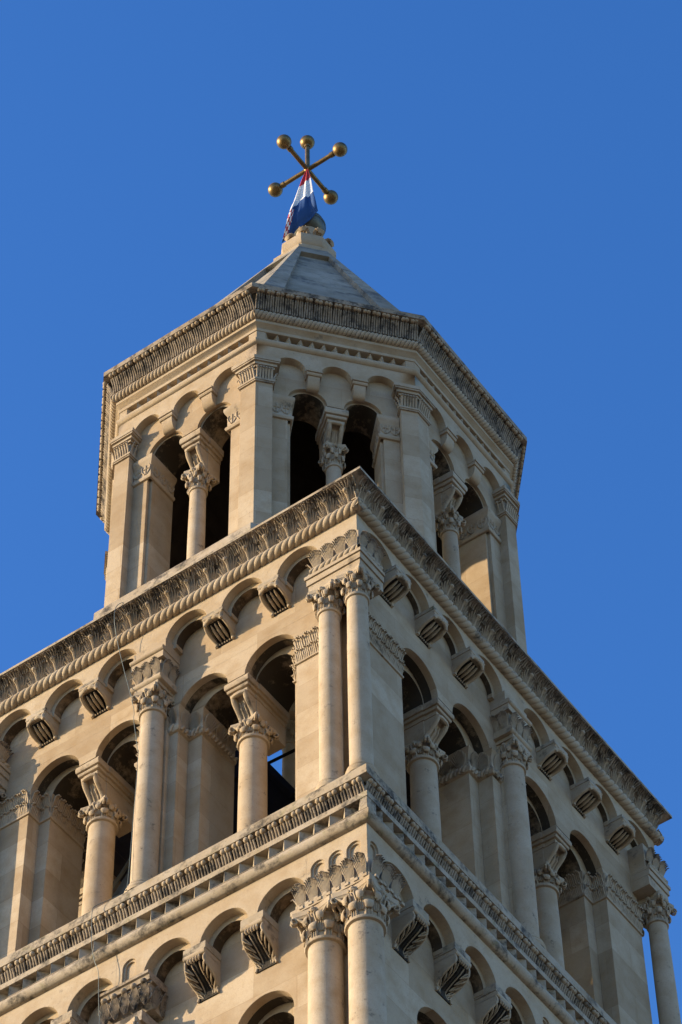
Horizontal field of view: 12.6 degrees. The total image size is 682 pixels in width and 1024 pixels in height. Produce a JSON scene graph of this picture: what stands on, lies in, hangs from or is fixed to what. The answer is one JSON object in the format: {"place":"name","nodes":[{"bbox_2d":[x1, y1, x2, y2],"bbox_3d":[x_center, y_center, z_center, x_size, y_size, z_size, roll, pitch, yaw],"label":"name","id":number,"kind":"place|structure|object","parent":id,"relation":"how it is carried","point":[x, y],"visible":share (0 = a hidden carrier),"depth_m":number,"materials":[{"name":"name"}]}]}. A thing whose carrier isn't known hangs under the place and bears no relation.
{"place":"outdoors","nodes":[
{"label":"outdoors","id":0,"kind":"place"},
{"bbox_2d":[0,0,681,1023],"label":"sky","id":1,"kind":"structure","parent":0,"point":[508,179],"materials":[{"name":"blue"}]},
{"label":"ground","id":2,"kind":"structure","parent":0,"visible":0},
{"bbox_2d":[0,225,680,1023],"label":"bell tower","id":3,"kind":"structure","parent":2,"relation":"on","point":[312,455],"depth_m":42.01,"materials":[{"name":"stone"}]},
{"bbox_2d":[91,895,118,1023],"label":"cable","id":4,"kind":"object","parent":3,"relation":"hanging from","point":[93,955],"visible":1,"depth_m":37.93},
{"bbox_2d":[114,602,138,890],"bbox_3d":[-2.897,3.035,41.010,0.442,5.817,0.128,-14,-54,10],"label":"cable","id":5,"kind":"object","parent":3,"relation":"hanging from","point":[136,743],"visible":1,"depth_m":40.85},
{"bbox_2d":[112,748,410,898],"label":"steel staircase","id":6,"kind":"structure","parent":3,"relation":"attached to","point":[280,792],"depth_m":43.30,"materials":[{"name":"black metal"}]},
{"bbox_2d":[268,134,347,235],"bbox_3d":[-0.622,-6.071,57.824,1.345,3.492,1.345,7,-53,-6],"label":"cross","id":7,"kind":"object","parent":3,"relation":"on","point":[307,143],"visible":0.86,"depth_m":58.25,"materials":[{"name":"brown metal"}]},
{"bbox_2d":[282,169,317,242],"bbox_3d":[-0.752,-5.803,57.002,0.599,2.717,0.414,9,-53,-8],"label":"flag","id":8,"kind":"object","parent":7,"relation":"hanging from","point":[303,210],"visible":1,"depth_m":56.51,"materials":[{"name":"multicoloured fabric"}]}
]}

